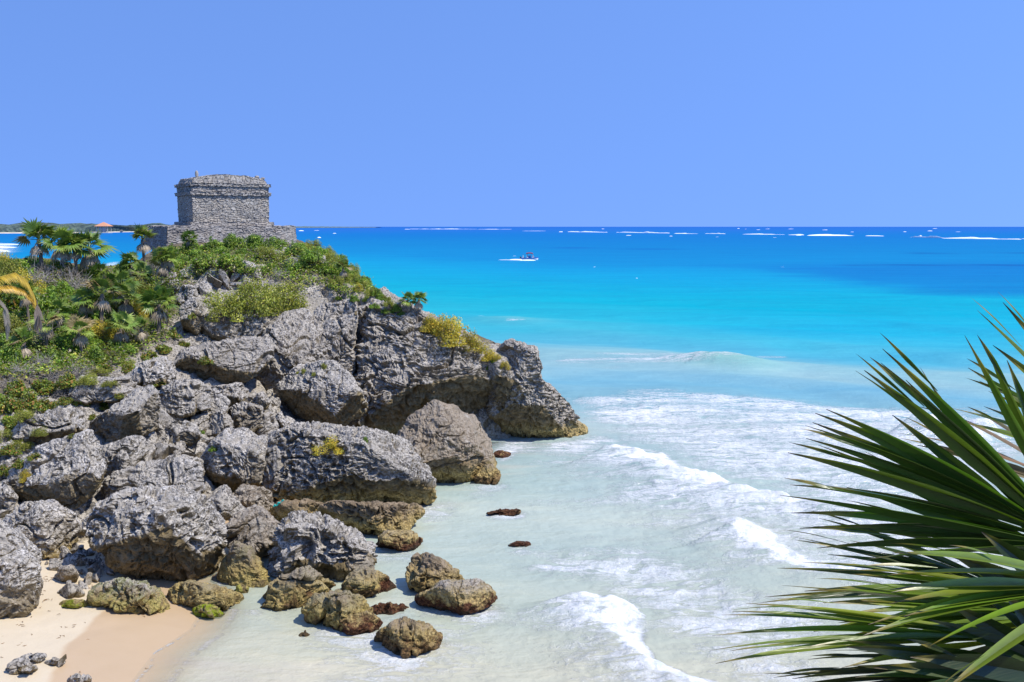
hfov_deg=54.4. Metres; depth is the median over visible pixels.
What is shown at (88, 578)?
rubble stone
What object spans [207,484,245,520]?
boulder
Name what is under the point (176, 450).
rubble stone
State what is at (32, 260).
shrub
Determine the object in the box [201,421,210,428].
rubble stone
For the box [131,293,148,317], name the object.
shrub
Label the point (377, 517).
boulder
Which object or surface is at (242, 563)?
boulder
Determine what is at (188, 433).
boulder
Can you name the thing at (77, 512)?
rubble stone
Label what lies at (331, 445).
shrub
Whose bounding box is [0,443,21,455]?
shrub
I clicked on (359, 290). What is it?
shrub
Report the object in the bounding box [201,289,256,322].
shrub
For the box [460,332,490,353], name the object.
shrub
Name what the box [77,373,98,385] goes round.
shrub
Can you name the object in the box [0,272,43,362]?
feather palm
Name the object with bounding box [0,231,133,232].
beach
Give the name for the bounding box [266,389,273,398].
rubble stone
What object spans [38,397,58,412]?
shrub
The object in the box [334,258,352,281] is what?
fan palm
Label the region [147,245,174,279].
fan palm
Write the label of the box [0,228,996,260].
surf
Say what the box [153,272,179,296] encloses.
boulder
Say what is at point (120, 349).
shrub
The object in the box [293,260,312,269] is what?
shrub
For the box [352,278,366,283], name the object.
shrub
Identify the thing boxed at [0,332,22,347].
shrub
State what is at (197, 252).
shrub
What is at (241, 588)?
stone
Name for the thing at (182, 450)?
rubble stone
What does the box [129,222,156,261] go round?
fan palm
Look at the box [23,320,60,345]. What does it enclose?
shrub
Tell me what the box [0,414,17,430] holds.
shrub
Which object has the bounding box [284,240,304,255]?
shrub
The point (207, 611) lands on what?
stone
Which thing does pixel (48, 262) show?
shrub
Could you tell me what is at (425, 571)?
boulder
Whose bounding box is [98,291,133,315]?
shrub
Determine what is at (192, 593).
boulder
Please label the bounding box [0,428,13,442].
shrub
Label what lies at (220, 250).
shrub
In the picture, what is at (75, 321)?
fan palm
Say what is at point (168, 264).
fan palm
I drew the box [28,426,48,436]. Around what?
shrub
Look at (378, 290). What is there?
shrub
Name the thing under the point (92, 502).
rubble stone
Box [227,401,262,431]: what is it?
boulder
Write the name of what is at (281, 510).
boulder
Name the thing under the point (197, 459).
boulder
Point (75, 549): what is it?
rubble stone
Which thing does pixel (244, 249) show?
shrub
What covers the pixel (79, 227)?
wood
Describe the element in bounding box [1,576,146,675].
seaweed litter
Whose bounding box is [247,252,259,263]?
shrub
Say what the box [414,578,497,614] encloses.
boulder
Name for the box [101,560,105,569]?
rubble stone
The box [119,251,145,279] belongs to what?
fan palm
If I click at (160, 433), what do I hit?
rubble stone
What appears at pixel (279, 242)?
shrub
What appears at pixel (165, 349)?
shrub
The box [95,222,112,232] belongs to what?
pavilion
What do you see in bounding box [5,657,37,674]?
stone
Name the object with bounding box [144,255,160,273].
shrub
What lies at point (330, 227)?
cape
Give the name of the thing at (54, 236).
fan palm
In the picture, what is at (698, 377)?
sea
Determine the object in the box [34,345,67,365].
shrub
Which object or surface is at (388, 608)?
boulder
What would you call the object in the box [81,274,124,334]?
fan palm
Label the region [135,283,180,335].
fan palm
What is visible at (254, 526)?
boulder
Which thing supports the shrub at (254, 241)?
on the headland
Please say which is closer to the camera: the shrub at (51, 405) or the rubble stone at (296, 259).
the shrub at (51, 405)
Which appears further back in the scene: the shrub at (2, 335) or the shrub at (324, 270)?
the shrub at (324, 270)
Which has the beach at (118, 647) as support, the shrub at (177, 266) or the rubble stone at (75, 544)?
the rubble stone at (75, 544)
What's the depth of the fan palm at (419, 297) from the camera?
55.46 m
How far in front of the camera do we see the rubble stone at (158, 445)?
42.89 m
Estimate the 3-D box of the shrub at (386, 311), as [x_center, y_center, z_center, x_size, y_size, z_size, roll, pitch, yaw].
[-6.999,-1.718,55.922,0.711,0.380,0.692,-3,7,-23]
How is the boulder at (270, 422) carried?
on the headland
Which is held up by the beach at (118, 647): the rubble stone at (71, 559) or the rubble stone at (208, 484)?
the rubble stone at (71, 559)
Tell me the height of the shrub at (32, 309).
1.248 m
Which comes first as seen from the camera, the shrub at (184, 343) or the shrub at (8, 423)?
the shrub at (8, 423)
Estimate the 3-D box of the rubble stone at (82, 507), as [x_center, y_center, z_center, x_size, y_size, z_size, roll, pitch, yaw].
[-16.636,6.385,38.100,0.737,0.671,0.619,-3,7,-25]
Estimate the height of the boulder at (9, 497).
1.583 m
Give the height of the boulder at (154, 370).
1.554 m
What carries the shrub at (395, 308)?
on the headland cliff
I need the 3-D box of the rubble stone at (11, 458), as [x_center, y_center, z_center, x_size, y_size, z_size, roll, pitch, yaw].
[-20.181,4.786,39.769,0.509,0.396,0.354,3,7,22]
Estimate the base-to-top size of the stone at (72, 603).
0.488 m
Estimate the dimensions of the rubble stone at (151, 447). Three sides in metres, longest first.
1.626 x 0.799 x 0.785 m
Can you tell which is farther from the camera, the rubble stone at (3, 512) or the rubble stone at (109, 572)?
the rubble stone at (3, 512)
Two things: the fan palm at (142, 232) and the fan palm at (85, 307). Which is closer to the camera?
the fan palm at (85, 307)
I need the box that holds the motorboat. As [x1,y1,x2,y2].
[520,252,537,259]
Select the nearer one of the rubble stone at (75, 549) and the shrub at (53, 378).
the rubble stone at (75, 549)
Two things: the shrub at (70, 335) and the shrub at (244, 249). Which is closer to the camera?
the shrub at (70, 335)
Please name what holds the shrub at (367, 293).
on the headland cliff
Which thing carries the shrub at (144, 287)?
on the headland
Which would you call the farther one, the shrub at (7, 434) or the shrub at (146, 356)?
the shrub at (146, 356)
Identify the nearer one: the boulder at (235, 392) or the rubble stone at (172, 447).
the rubble stone at (172, 447)
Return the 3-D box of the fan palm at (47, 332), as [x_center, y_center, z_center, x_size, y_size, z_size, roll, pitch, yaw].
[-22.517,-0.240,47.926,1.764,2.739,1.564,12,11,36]
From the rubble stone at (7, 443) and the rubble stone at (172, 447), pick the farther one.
the rubble stone at (172, 447)
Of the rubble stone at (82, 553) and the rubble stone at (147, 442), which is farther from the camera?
the rubble stone at (147, 442)
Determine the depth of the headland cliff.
55.13 m
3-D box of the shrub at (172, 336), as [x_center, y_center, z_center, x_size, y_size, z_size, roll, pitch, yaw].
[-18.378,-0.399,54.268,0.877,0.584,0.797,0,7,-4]
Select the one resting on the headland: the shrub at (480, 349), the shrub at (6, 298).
the shrub at (6, 298)
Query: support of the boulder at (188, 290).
on the headland
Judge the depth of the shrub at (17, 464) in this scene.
37.99 m
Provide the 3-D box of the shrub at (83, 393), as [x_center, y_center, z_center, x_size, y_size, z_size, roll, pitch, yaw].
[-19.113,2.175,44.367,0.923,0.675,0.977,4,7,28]
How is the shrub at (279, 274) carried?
on the headland
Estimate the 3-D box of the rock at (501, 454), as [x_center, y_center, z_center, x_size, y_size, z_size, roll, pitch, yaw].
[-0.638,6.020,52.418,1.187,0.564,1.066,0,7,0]
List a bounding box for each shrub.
[0,251,12,262]
[0,255,23,275]
[0,271,11,293]
[0,278,38,312]
[0,310,21,335]
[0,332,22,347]
[0,340,31,365]
[0,371,26,388]
[0,393,24,414]
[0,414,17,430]
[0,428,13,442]
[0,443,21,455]
[0,464,10,476]
[2,359,46,378]
[3,378,37,397]
[6,258,35,276]
[8,256,46,266]
[10,408,35,423]
[11,458,23,468]
[12,439,34,450]
[14,304,34,320]
[15,266,46,295]
[17,391,47,410]
[18,468,32,482]
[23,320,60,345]
[25,262,61,286]
[26,452,40,460]
[27,258,58,277]
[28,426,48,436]
[29,286,74,320]
[30,378,57,394]
[31,349,53,366]
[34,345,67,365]
[37,320,57,335]
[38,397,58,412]
[41,365,67,383]
[43,258,72,269]
[43,280,73,299]
[48,260,81,279]
[48,335,74,354]
[49,261,82,281]
[49,404,68,421]
[51,389,68,398]
[54,324,88,352]
[54,396,73,405]
[55,314,83,331]
[55,372,80,389]
[58,267,92,292]
[62,354,94,378]
[71,295,106,324]
[71,400,90,406]
[72,266,94,282]
[72,387,87,396]
[74,262,86,276]
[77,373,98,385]
[79,368,111,376]
[82,345,105,363]
[85,330,103,347]
[88,269,107,283]
[88,318,118,345]
[88,414,97,419]
[94,362,114,371]
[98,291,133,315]
[99,402,108,409]
[100,380,121,387]
[108,261,138,282]
[109,341,136,353]
[114,392,124,398]
[115,311,139,322]
[118,359,136,367]
[121,364,133,373]
[127,315,151,338]
[128,275,153,299]
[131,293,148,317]
[140,350,158,360]
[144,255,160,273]
[148,319,161,329]
[155,344,172,353]
[166,243,182,254]
[168,329,181,338]
[170,261,183,270]
[175,254,189,263]
[178,340,190,346]
[180,239,199,253]
[184,248,204,260]
[188,312,196,318]
[191,253,217,266]
[197,355,213,364]
[200,236,224,250]
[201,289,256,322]
[208,447,217,451]
[210,246,230,255]
[216,253,242,264]
[222,232,246,249]
[227,274,284,317]
[234,262,253,272]
[235,245,251,255]
[245,234,266,250]
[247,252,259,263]
[256,246,276,257]
[259,278,310,311]
[261,263,278,272]
[263,236,288,249]
[270,258,293,282]
[272,253,289,263]
[280,265,296,274]
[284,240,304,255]
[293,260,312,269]
[297,242,307,250]
[299,246,322,261]
[305,243,318,251]
[306,239,321,247]
[310,434,344,455]
[314,246,327,255]
[314,261,335,272]
[323,245,336,255]
[324,252,340,265]
[328,276,343,287]
[332,266,347,275]
[337,253,347,260]
[344,268,359,277]
[344,272,359,284]
[349,262,360,274]
[350,295,359,301]
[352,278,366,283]
[353,283,363,291]
[357,279,369,288]
[359,274,373,285]
[364,288,375,296]
[369,285,382,295]
[369,302,381,308]
[374,293,384,299]
[381,309,394,313]
[382,300,394,306]
[390,302,401,311]
[419,313,443,331]
[427,313,476,347]
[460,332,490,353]
[481,349,502,361]
[499,360,510,369]
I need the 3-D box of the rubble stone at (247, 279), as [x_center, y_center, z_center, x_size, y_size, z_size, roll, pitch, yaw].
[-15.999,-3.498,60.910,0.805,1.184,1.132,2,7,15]
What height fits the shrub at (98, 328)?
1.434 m
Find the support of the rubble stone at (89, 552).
on the beach at (118, 647)
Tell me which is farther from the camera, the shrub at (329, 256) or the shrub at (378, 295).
the shrub at (329, 256)
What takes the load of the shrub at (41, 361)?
on the headland
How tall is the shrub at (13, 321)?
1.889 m
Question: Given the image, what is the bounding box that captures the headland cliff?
[173,255,587,437]
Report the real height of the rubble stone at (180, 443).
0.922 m
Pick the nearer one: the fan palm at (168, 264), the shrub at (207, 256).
the fan palm at (168, 264)
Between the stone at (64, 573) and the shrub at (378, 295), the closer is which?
the stone at (64, 573)
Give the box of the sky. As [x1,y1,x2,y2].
[0,0,1023,226]
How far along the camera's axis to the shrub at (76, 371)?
45.98 m
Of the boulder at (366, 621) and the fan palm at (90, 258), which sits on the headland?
the fan palm at (90, 258)
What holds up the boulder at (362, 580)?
on the beach at (118, 647)
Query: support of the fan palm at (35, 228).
on the headland
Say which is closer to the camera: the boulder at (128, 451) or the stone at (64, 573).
the stone at (64, 573)
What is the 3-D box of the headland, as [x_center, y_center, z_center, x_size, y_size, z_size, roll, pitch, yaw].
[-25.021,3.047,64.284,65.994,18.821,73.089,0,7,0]
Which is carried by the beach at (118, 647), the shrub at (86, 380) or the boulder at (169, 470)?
the boulder at (169, 470)
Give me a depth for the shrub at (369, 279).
66.02 m
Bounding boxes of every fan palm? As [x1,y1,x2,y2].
[4,326,37,359]
[7,278,39,324]
[12,218,56,271]
[26,309,59,347]
[37,224,84,270]
[42,299,73,332]
[56,229,90,280]
[59,314,96,355]
[68,286,99,318]
[71,229,119,273]
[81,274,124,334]
[83,261,111,280]
[101,269,145,304]
[101,310,139,342]
[107,279,142,314]
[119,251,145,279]
[128,261,154,288]
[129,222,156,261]
[129,315,150,350]
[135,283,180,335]
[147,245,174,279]
[155,245,179,279]
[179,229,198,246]
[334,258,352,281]
[397,291,415,313]
[410,291,427,322]
[712,295,1023,681]
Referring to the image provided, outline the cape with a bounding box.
[296,226,378,227]
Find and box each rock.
[486,508,520,515]
[494,450,510,457]
[508,541,530,546]
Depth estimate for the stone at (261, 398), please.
50.26 m
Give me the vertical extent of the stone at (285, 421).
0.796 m
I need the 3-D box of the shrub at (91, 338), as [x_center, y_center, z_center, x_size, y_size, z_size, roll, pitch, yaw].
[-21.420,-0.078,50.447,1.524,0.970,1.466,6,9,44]
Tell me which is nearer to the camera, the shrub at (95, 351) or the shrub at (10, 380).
the shrub at (10, 380)
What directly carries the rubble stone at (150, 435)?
on the headland
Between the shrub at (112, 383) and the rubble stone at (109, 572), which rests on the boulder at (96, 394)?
the shrub at (112, 383)
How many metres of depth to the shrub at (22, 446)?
40.23 m
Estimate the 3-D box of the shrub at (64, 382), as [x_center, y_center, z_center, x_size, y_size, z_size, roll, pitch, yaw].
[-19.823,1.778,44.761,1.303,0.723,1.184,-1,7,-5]
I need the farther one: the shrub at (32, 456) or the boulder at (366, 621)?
the shrub at (32, 456)
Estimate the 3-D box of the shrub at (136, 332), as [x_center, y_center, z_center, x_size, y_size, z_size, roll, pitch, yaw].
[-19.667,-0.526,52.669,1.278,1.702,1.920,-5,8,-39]
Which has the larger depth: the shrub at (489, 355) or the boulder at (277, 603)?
the shrub at (489, 355)
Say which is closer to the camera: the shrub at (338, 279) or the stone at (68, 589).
the stone at (68, 589)
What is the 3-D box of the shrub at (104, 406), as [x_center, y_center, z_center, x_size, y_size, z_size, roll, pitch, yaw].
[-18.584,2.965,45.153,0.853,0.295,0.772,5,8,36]
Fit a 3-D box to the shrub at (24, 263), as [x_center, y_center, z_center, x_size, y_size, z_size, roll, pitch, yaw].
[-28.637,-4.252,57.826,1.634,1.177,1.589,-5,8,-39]
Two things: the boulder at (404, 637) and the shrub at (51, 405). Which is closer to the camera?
the boulder at (404, 637)
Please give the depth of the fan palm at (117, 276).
54.31 m
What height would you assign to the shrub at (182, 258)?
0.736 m
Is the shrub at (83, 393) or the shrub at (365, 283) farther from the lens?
the shrub at (365, 283)
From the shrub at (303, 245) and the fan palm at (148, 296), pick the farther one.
the shrub at (303, 245)
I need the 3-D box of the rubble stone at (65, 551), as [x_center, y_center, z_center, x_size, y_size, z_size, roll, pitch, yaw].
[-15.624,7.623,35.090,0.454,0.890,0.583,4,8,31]
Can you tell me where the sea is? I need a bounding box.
[0,227,1023,681]
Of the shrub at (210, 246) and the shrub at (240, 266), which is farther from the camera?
the shrub at (210, 246)
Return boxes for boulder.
[0,480,18,513]
[0,520,43,618]
[3,499,80,558]
[6,429,106,508]
[10,404,85,442]
[67,375,140,404]
[82,485,227,581]
[86,577,170,615]
[89,385,160,441]
[99,455,205,498]
[102,435,148,475]
[126,356,176,386]
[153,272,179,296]
[158,379,211,417]
[162,420,201,445]
[166,580,243,610]
[174,284,198,304]
[179,297,203,335]
[180,454,205,474]
[198,387,230,419]
[200,427,267,492]
[205,258,232,278]
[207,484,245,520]
[210,382,249,404]
[210,410,233,436]
[217,541,271,587]
[225,504,279,557]
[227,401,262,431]
[233,484,273,510]
[256,411,278,435]
[260,590,295,610]
[261,421,436,504]
[262,565,335,609]
[266,510,377,580]
[268,498,322,522]
[276,360,367,425]
[301,589,372,631]
[317,500,424,535]
[332,610,382,635]
[341,565,380,597]
[371,602,408,614]
[374,616,442,658]
[376,529,422,551]
[376,570,396,592]
[396,399,496,482]
[405,552,463,592]
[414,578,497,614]
[474,464,500,484]
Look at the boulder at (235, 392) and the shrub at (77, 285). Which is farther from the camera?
the shrub at (77, 285)
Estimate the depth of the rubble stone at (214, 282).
60.51 m
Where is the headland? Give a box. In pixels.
[0,240,511,542]
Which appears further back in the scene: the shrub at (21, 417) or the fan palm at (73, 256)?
the fan palm at (73, 256)
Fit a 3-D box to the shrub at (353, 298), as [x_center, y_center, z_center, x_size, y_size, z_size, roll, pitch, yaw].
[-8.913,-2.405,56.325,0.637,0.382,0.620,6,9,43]
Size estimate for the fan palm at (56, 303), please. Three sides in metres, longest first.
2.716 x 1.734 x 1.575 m
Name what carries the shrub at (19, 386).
on the headland
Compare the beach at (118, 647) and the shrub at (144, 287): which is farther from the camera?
the shrub at (144, 287)
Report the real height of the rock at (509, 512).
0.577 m
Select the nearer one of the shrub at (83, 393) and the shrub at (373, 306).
the shrub at (83, 393)
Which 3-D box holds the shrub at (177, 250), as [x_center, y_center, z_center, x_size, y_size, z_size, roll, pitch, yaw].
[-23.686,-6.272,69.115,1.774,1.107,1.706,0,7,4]
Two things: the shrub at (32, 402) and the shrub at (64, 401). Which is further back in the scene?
the shrub at (32, 402)
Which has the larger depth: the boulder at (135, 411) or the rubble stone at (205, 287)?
the rubble stone at (205, 287)
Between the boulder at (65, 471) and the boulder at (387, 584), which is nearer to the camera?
the boulder at (387, 584)
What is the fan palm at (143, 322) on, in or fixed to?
on the headland
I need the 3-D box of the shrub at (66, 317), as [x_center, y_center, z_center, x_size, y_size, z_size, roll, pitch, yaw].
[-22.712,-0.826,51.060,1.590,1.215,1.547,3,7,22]
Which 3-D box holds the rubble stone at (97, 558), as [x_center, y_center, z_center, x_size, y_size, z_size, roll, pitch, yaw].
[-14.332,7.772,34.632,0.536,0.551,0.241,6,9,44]
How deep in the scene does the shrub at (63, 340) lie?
48.42 m
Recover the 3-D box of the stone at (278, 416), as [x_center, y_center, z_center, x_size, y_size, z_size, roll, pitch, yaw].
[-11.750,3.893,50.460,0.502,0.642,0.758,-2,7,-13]
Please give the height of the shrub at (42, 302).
1.890 m
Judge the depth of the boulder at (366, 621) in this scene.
29.49 m
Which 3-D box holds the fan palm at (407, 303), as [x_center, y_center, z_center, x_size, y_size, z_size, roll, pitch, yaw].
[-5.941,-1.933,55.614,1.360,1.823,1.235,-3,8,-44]
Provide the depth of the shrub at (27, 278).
54.68 m
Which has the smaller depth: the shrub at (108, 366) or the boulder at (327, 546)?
the boulder at (327, 546)
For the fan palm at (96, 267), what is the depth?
59.28 m
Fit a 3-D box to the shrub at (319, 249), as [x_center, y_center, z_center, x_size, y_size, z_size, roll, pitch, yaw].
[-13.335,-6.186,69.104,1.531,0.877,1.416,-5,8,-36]
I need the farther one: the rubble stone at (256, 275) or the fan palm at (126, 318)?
the rubble stone at (256, 275)
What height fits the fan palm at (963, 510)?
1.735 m
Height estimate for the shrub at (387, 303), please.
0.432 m
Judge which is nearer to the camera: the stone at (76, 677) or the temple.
the stone at (76, 677)
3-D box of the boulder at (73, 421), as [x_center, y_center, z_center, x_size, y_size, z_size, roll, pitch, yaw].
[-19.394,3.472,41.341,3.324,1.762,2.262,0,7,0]
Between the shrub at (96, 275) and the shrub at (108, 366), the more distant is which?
the shrub at (96, 275)
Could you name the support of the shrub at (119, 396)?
on the boulder at (96, 394)
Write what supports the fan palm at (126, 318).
on the headland
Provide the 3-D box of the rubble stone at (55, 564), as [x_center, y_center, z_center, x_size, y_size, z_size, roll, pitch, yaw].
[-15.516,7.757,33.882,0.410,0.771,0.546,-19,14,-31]
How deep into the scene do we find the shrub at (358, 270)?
66.29 m
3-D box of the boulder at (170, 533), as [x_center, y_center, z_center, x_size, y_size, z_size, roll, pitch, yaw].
[-12.272,6.740,34.333,5.447,4.115,3.896,3,7,22]
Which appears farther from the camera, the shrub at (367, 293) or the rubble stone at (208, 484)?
the shrub at (367, 293)
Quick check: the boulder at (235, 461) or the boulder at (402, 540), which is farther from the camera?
the boulder at (235, 461)
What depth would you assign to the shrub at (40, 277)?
56.94 m
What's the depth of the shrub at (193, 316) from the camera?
54.70 m
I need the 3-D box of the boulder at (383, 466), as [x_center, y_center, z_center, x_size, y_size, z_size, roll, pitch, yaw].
[-7.302,5.423,43.638,8.177,4.048,4.640,0,7,0]
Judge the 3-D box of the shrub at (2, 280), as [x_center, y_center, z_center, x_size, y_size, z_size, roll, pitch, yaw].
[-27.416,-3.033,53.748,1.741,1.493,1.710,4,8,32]
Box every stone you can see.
[0,456,13,464]
[0,509,10,517]
[3,441,12,456]
[3,460,11,467]
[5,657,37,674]
[21,653,46,663]
[44,654,66,667]
[49,558,61,570]
[54,564,78,581]
[57,580,84,597]
[59,599,87,607]
[60,546,71,558]
[60,551,78,565]
[67,673,91,681]
[70,502,86,513]
[70,545,83,553]
[72,542,81,556]
[73,509,79,516]
[77,556,95,565]
[78,549,86,556]
[78,580,87,588]
[85,548,95,555]
[85,572,92,585]
[86,496,96,508]
[87,562,99,572]
[92,574,99,581]
[94,555,101,566]
[94,568,101,574]
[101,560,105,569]
[104,566,117,572]
[106,571,114,574]
[142,443,155,460]
[143,431,156,440]
[145,439,154,445]
[154,445,172,459]
[155,424,166,437]
[155,443,167,457]
[156,440,177,450]
[159,410,174,423]
[168,435,173,443]
[170,415,182,420]
[173,445,182,454]
[174,440,185,456]
[180,266,196,279]
[180,447,185,453]
[184,450,193,455]
[190,413,209,425]
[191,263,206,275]
[192,603,224,618]
[193,440,206,457]
[197,268,217,283]
[199,279,214,297]
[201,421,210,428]
[205,479,214,490]
[206,273,221,287]
[218,269,229,289]
[229,281,241,286]
[230,272,242,281]
[234,583,248,593]
[242,274,253,287]
[244,261,262,279]
[252,391,270,409]
[263,403,272,411]
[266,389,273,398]
[271,398,279,407]
[275,411,283,422]
[279,416,294,427]
[282,257,298,266]
[298,630,309,636]
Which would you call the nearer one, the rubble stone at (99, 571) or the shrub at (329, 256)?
the rubble stone at (99, 571)
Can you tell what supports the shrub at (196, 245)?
on the headland
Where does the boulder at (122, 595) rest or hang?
on the beach at (118, 647)
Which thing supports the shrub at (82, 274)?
on the headland
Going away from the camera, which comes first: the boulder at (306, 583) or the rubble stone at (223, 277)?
the boulder at (306, 583)
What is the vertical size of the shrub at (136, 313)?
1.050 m
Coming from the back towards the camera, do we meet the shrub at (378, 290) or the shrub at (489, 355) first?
the shrub at (378, 290)
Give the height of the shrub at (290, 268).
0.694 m
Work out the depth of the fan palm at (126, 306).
53.89 m
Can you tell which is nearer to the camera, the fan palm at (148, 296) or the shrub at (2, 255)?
the fan palm at (148, 296)
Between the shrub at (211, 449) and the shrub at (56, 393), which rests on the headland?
the shrub at (56, 393)
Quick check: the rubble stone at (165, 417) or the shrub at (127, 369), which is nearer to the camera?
the rubble stone at (165, 417)
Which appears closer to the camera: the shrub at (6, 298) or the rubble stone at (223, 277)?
the shrub at (6, 298)
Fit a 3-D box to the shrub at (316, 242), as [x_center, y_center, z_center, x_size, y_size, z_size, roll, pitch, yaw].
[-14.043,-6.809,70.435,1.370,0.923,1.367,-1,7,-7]
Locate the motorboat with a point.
(530, 258)
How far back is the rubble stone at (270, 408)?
51.28 m
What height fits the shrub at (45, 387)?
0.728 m
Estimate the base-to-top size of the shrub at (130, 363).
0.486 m
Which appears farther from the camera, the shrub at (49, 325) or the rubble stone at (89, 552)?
the shrub at (49, 325)
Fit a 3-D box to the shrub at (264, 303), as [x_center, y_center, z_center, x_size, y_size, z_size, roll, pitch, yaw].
[-14.599,-2.520,56.471,3.243,2.510,3.186,1,7,7]
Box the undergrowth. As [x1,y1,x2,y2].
[0,242,375,380]
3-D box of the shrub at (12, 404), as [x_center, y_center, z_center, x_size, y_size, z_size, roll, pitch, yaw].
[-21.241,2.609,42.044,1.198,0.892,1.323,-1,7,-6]
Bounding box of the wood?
[0,222,173,231]
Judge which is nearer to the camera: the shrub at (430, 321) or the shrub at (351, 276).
the shrub at (430, 321)
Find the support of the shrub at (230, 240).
on the headland
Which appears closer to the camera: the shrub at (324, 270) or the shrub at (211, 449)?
the shrub at (211, 449)
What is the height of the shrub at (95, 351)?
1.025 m
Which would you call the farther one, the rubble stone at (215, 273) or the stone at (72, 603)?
the rubble stone at (215, 273)
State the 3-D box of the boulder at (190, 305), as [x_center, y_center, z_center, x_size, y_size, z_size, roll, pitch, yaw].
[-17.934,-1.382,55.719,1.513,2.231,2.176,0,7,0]
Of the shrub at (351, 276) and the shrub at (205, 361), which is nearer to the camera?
the shrub at (205, 361)
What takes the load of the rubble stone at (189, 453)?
on the headland
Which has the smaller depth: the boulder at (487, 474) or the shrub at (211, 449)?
the shrub at (211, 449)
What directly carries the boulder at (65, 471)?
on the beach at (118, 647)
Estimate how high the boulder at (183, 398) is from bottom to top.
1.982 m
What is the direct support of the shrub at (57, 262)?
on the headland
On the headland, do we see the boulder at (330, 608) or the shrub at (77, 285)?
the shrub at (77, 285)
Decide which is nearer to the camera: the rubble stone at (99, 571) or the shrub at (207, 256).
the rubble stone at (99, 571)
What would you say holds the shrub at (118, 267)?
on the headland
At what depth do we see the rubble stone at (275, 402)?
51.76 m
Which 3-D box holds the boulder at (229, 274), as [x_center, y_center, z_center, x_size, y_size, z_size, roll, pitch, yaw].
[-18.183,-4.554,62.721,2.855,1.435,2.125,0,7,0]
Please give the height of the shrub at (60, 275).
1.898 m
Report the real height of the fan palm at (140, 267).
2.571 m
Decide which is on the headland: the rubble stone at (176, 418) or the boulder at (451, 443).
the rubble stone at (176, 418)
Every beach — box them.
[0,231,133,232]
[0,498,277,681]
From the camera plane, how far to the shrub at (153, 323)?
54.97 m
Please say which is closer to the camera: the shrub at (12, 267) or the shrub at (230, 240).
the shrub at (12, 267)
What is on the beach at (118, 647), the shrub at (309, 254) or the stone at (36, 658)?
the stone at (36, 658)
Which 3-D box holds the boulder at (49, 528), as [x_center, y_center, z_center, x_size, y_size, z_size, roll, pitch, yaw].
[-16.908,6.702,35.515,2.857,2.382,2.572,0,7,0]
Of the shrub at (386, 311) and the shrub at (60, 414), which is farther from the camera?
the shrub at (386, 311)
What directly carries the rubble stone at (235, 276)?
on the headland
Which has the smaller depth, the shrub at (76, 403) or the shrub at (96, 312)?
the shrub at (76, 403)
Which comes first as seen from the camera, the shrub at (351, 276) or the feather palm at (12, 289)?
the feather palm at (12, 289)
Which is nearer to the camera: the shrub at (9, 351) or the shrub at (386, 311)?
the shrub at (9, 351)
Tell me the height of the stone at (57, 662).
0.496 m
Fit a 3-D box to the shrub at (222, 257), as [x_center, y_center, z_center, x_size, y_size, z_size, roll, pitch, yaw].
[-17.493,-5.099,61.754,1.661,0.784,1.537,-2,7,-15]
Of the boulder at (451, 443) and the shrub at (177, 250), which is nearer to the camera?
the boulder at (451, 443)
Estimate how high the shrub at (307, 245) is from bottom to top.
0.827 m
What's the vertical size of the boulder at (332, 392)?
3.791 m
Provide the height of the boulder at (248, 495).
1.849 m
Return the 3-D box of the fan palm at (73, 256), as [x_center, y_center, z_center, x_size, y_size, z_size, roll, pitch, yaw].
[-26.002,-4.809,59.128,2.198,3.741,2.315,1,10,23]
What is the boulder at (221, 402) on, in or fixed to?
on the headland
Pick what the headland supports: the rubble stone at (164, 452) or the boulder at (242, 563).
the rubble stone at (164, 452)
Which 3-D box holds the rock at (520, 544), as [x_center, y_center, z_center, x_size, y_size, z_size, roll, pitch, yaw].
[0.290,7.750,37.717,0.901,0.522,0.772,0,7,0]
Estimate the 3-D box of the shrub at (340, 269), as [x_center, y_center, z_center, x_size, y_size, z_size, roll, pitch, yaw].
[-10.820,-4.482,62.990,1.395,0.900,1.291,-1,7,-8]
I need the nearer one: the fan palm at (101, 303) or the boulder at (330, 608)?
the boulder at (330, 608)
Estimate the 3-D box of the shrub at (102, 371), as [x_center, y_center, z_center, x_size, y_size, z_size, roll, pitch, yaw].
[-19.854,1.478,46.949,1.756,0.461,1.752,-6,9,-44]
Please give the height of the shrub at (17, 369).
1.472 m
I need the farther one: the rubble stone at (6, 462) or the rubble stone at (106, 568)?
the rubble stone at (6, 462)
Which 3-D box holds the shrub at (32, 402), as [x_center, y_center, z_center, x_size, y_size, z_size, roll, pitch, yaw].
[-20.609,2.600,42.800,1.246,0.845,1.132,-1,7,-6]
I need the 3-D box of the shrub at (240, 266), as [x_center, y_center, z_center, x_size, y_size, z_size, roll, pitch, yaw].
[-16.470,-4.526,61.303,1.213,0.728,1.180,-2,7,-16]
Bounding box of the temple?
[144,170,296,249]
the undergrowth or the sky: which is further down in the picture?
the undergrowth
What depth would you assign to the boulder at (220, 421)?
46.33 m
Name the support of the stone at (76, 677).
on the beach at (118, 647)
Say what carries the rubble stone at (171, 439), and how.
on the headland
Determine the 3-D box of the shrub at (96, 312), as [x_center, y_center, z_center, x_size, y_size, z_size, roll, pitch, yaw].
[-22.934,-1.747,53.388,2.217,1.818,2.132,-2,7,-14]
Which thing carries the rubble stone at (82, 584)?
on the beach at (118, 647)
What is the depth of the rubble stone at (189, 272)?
62.21 m
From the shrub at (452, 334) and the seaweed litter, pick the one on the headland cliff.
the shrub at (452, 334)
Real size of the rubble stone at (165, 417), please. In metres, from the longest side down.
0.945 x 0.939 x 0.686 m

